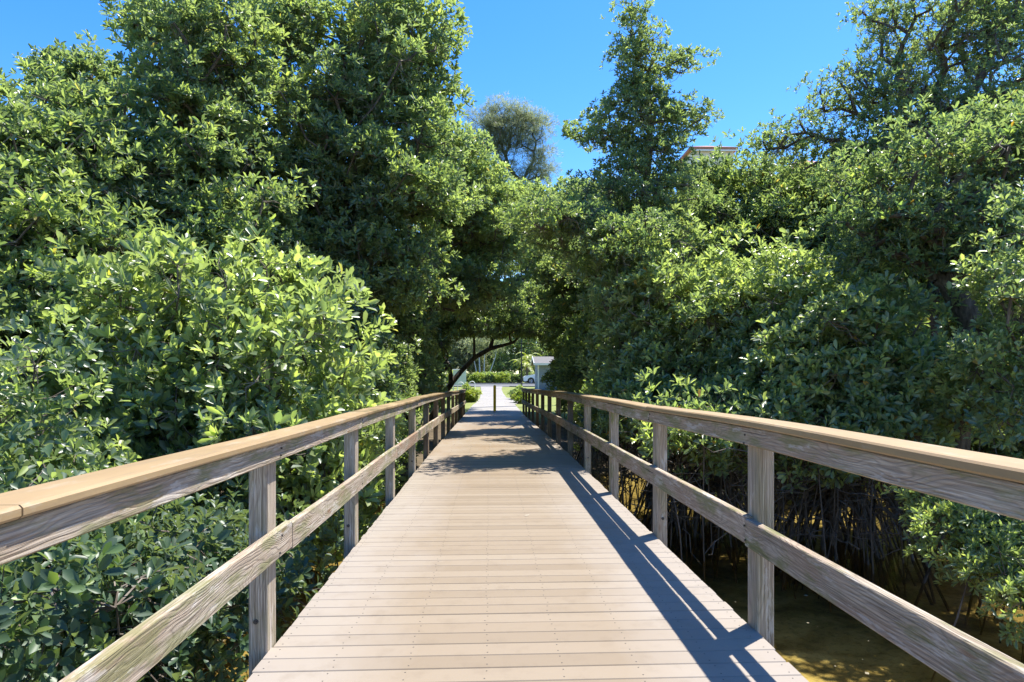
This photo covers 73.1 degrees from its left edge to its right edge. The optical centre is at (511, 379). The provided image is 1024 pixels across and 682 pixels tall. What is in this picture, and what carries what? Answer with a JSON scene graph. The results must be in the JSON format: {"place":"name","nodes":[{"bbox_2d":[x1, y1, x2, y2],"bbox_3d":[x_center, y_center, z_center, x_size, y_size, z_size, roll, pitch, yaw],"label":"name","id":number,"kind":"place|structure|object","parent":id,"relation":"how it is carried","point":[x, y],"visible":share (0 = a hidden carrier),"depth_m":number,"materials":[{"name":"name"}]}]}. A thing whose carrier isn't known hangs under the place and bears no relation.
{"place":"outdoors","nodes":[
{"label":"outdoors","id":0,"kind":"place"},
{"bbox_2d":[446,384,534,386],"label":"road","id":1,"kind":"structure","parent":0,"point":[491,385],"depth_m":72.52,"materials":[{"name":"grey asphalt"}]},
{"bbox_2d":[523,374,534,382],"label":"parked car","id":2,"kind":"object","parent":1,"relation":"on","point":[531,379],"visible":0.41,"depth_m":80.15,"materials":[{"name":"paint"}]},
{"bbox_2d":[467,387,521,411],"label":"concrete path","id":3,"kind":"structure","parent":0,"point":[484,403],"depth_m":37.53,"materials":[{"name":"white concrete"}]},
{"bbox_2d":[493,385,495,410],"bbox_3d":[-0.774,0.887,30.941,0.124,1.245,0.124,0,0,-2],"label":"bollard","id":4,"kind":"object","parent":3,"relation":"on","point":[494,397],"visible":0.87,"depth_m":30.89,"materials":[{"name":"yellow paint"}]},
{"bbox_2d":[0,0,1023,373],"label":"sky","id":5,"kind":"structure","parent":0,"point":[550,53],"materials":[{"name":"blue"}]},
{"bbox_2d":[8,381,1023,681],"bbox_3d":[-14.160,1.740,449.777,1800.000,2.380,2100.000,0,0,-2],"label":"ground","id":6,"kind":"structure","parent":0,"point":[816,639],"depth_m":8.60,"materials":[{"name":"brown soil"}]},
{"bbox_2d":[0,286,148,647],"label":"mangrove shrub","id":7,"kind":"object","parent":6,"relation":"on","point":[19,405],"visible":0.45,"depth_m":5.33,"materials":[{"name":"green plant"}]},
{"bbox_2d":[7,29,160,142],"bbox_3d":[-7.965,-2.222,13.026,3.415,9.069,3.102,0,0,-2],"label":"mangrove tree","id":8,"kind":"object","parent":6,"relation":"on","point":[96,66],"visible":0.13,"depth_m":12.77,"materials":[{"name":"green plant"}]},
{"bbox_2d":[0,54,223,412],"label":"mangrove tree","id":9,"kind":"object","parent":6,"relation":"on","point":[49,184],"visible":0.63,"depth_m":8.73,"materials":[{"name":"green plant"}]},
{"bbox_2d":[0,170,314,523],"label":"mangrove tree","id":10,"kind":"object","parent":6,"relation":"on","point":[175,221],"visible":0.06,"depth_m":9.90,"materials":[{"name":"green plant"}]},
{"bbox_2d":[0,424,343,681],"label":"mangrove shrub","id":11,"kind":"object","parent":6,"relation":"on","point":[119,579],"visible":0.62,"depth_m":3.90,"materials":[{"name":"green plant"}]},
{"bbox_2d":[74,0,347,303],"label":"mangrove tree","id":12,"kind":"object","parent":6,"relation":"on","point":[198,54],"visible":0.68,"depth_m":10.61,"materials":[{"name":"green plant"}]},
{"bbox_2d":[23,225,407,591],"bbox_3d":[-3.613,0.553,8.146,4.504,4.587,4.252,0,0,-2],"label":"mangrove bush","id":13,"kind":"object","parent":6,"relation":"on","point":[168,405],"visible":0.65,"depth_m":7.36,"materials":[{"name":"green plant"}]},
{"bbox_2d":[251,259,429,508],"bbox_3d":[-3.284,0.402,12.712,3.478,4.874,5.757,0,0,-2],"label":"mangrove tree","id":14,"kind":"object","parent":6,"relation":"on","point":[392,387],"visible":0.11,"depth_m":11.66,"materials":[{"name":"green plant"}]},
{"bbox_2d":[207,0,492,320],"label":"mangrove tree","id":15,"kind":"object","parent":6,"relation":"on","point":[373,196],"visible":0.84,"depth_m":12.46,"materials":[{"name":"green plant"}]},
{"bbox_2d":[412,234,458,411],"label":"mangrove tree","id":16,"kind":"object","parent":6,"relation":"on","point":[444,380],"depth_m":33.22,"materials":[{"name":"green plant"}]},
{"bbox_2d":[452,369,466,390],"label":"notice board","id":17,"kind":"object","parent":6,"relation":"on","point":[462,377],"visible":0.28,"depth_m":54.87,"materials":[{"name":"green paint"}]},
{"bbox_2d":[440,336,490,373],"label":"shade tree","id":18,"kind":"object","parent":6,"relation":"on","point":[460,359],"visible":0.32,"depth_m":94.19,"materials":[{"name":"green plant"}]},
{"bbox_2d":[359,118,583,486],"bbox_3d":[-1.637,-1.955,17.468,5.494,9.535,6.848,0,0,25],"label":"mangrove tree","id":19,"kind":"object","parent":6,"relation":"on","point":[475,237],"visible":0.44,"depth_m":16.97,"materials":[{"name":"green plant"}]},
{"bbox_2d":[457,338,485,371],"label":"pale tree","id":20,"kind":"object","parent":6,"relation":"on","point":[469,342],"visible":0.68,"depth_m":88.72,"materials":[{"name":"green plant"}]},
{"bbox_2d":[461,382,482,401],"bbox_3d":[-2.562,0.819,39.986,1.411,1.393,1.635,0,0,31],"label":"croton shrub","id":21,"kind":"object","parent":6,"relation":"on","point":[472,394],"visible":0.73,"depth_m":39.71,"materials":[{"name":"green plant"}]},
{"bbox_2d":[463,337,485,371],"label":"pale tree","id":22,"kind":"object","parent":6,"relation":"on","point":[476,339],"visible":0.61,"depth_m":88.55,"materials":[{"name":"green plant"}]},
{"bbox_2d":[468,372,486,382],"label":"hedge shrub","id":23,"kind":"object","parent":6,"relation":"on","point":[477,377],"visible":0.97,"depth_m":80.35,"materials":[{"name":"green plant"}]},
{"bbox_2d":[470,338,495,371],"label":"pale tree","id":24,"kind":"object","parent":6,"relation":"on","point":[485,346],"visible":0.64,"depth_m":88.82,"materials":[{"name":"green plant"}]},
{"bbox_2d":[416,236,560,421],"bbox_3d":[-0.992,-2.223,25.663,9.179,8.385,5.459,0,0,-26],"label":"mangrove tree","id":25,"kind":"object","parent":6,"relation":"on","point":[520,319],"visible":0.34,"depth_m":24.66,"materials":[{"name":"green plant"}]},
{"bbox_2d":[480,370,497,382],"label":"hedge shrub","id":26,"kind":"object","parent":6,"relation":"on","point":[489,376],"visible":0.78,"depth_m":80.87,"materials":[{"name":"green plant"}]},
{"bbox_2d":[445,383,534,386],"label":"kerb","id":27,"kind":"structure","parent":6,"relation":"on","point":[501,383],"depth_m":77.05,"materials":[{"name":"concrete"}]},
{"bbox_2d":[446,370,534,382],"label":"hedge","id":28,"kind":"object","parent":6,"relation":"on","point":[515,378],"visible":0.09,"depth_m":86.51,"materials":[{"name":"green plant"}]},
{"bbox_2d":[466,333,514,374],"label":"shade tree","id":29,"kind":"object","parent":6,"relation":"on","point":[489,359],"visible":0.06,"depth_m":101.84,"materials":[{"name":"green plant"}]},
{"bbox_2d":[486,338,509,371],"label":"pale tree","id":30,"kind":"object","parent":6,"relation":"on","point":[497,342],"visible":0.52,"depth_m":89.03,"materials":[{"name":"green plant"}]},
{"bbox_2d":[492,371,510,382],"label":"hedge shrub","id":31,"kind":"object","parent":6,"relation":"on","point":[501,377],"visible":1,"depth_m":80.60,"materials":[{"name":"green plant"}]},
{"bbox_2d":[461,91,562,184],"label":"feathery tree","id":32,"kind":"object","parent":6,"relation":"on","point":[492,124],"visible":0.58,"depth_m":35.73,"materials":[{"name":"green plant"}]},
{"bbox_2d":[507,384,522,396],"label":"ground shrub","id":33,"kind":"object","parent":6,"relation":"on","point":[516,389],"visible":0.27,"depth_m":42.25,"materials":[{"name":"green plant"}]},
{"bbox_2d":[510,390,527,403],"bbox_3d":[0.535,1.032,38.526,1.224,0.920,1.274,0,0,36],"label":"croton shrub","id":34,"kind":"object","parent":6,"relation":"on","point":[517,396],"visible":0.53,"depth_m":38.31,"materials":[{"name":"green plant"}]},
{"bbox_2d":[488,332,551,374],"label":"shade tree","id":35,"kind":"object","parent":6,"relation":"on","point":[505,363],"visible":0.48,"depth_m":93.43,"materials":[{"name":"green plant"}]},
{"bbox_2d":[521,340,522,387],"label":"lamp post","id":36,"kind":"object","parent":6,"relation":"on","point":[521,364],"visible":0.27,"depth_m":64.51,"materials":[{"name":"black metal"}]},
{"bbox_2d":[510,352,541,382],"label":"clump palm","id":37,"kind":"object","parent":6,"relation":"on","point":[526,363],"visible":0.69,"depth_m":84.75,"materials":[{"name":"green plant"}]},
{"bbox_2d":[246,412,808,681],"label":"boardwalk","id":38,"kind":"structure","parent":6,"relation":"on","point":[505,547],"depth_m":4.20,"materials":[{"name":"beige wood"}]},
{"bbox_2d":[0,389,465,681],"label":"wooden railing","id":39,"kind":"object","parent":38,"relation":"attached to","point":[36,518],"visible":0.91,"depth_m":2.64,"materials":[{"name":"brown wood"}]},
{"bbox_2d":[521,388,1023,681],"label":"wooden railing","id":40,"kind":"object","parent":38,"relation":"attached to","point":[993,483],"visible":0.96,"depth_m":2.87,"materials":[{"name":"brown wood"}]},
{"bbox_2d":[530,356,557,389],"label":"park building","id":41,"kind":"structure","parent":6,"relation":"on","point":[541,364],"depth_m":60.13,"materials":[{"name":"grey"}]},
{"bbox_2d":[498,176,630,288],"bbox_3d":[2.417,-4.103,32.498,7.166,11.316,4.864,0,0,-2],"label":"fine leaved tree","id":42,"kind":"object","parent":6,"relation":"on","point":[519,274],"visible":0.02,"depth_m":31.45,"materials":[{"name":"green plant"}]},
{"bbox_2d":[524,174,643,494],"bbox_3d":[2.227,-1.548,20.868,3.655,8.840,12.067,0,0,2],"label":"mangrove tree","id":43,"kind":"object","parent":6,"relation":"on","point":[566,321],"visible":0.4,"depth_m":18.42,"materials":[{"name":"green plant"}]},
{"bbox_2d":[517,238,774,517],"bbox_3d":[2.989,-0.410,18.070,5.114,6.856,12.465,0,0,-6],"label":"mangrove tree","id":44,"kind":"object","parent":6,"relation":"on","point":[578,410],"visible":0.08,"depth_m":14.34,"materials":[{"name":"green plant"}]},
{"bbox_2d":[559,203,842,598],"bbox_3d":[2.908,-0.004,11.253,4.589,6.046,4.996,0,0,-26],"label":"mangrove bush","id":45,"kind":"object","parent":6,"relation":"on","point":[653,301],"visible":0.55,"depth_m":10.89,"materials":[{"name":"green plant"}]},
{"bbox_2d":[679,146,815,192],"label":"apartment building","id":46,"kind":"structure","parent":6,"relation":"on","point":[705,150],"depth_m":99.93,"materials":[{"name":"beige paint"}]},
{"bbox_2d":[651,126,996,487],"bbox_3d":[5.904,-1.502,14.782,6.957,7.765,4.472,0,0,13],"label":"mangrove tree","id":47,"kind":"object","parent":6,"relation":"on","point":[767,205],"visible":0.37,"depth_m":14.07,"materials":[{"name":"green plant"}]},
{"bbox_2d":[682,227,1018,611],"bbox_3d":[4.829,0.391,9.906,4.631,5.258,4.138,0,0,15],"label":"mangrove bush","id":48,"kind":"object","parent":6,"relation":"on","point":[828,374],"visible":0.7,"depth_m":9.19,"materials":[{"name":"green plant"}]},
{"bbox_2d":[736,0,1023,498],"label":"mangrove tree","id":49,"kind":"object","parent":6,"relation":"on","point":[998,42],"visible":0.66,"depth_m":12.65,"materials":[{"name":"green plant"}]},
{"bbox_2d":[880,451,1023,681],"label":"mangrove shrub","id":50,"kind":"object","parent":6,"relation":"on","point":[983,543],"visible":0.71,"depth_m":6.52,"materials":[{"name":"green plant"}]},
{"bbox_2d":[896,244,1023,458],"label":"mangrove tree","id":51,"kind":"object","parent":6,"relation":"on","point":[988,450],"visible":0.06,"depth_m":13.37,"materials":[{"name":"green plant"}]},
{"bbox_2d":[914,180,1023,663],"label":"mangrove bush","id":52,"kind":"object","parent":6,"relation":"on","point":[1001,288],"visible":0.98,"depth_m":7.74,"materials":[{"name":"green plant"}]},
{"label":"creek water","id":53,"kind":"structure","parent":0,"visible":0},
{"bbox_2d":[492,0,731,509],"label":"mangrove tree","id":54,"kind":"object","parent":53,"relation":"in","point":[546,221],"visible":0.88,"depth_m":12.71,"materials":[{"name":"green plant"}]},
{"bbox_2d":[799,87,1023,552],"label":"mangrove tree","id":55,"kind":"object","parent":53,"relation":"in","point":[983,157],"visible":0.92,"depth_m":9.12,"materials":[{"name":"green plant"}]}
]}

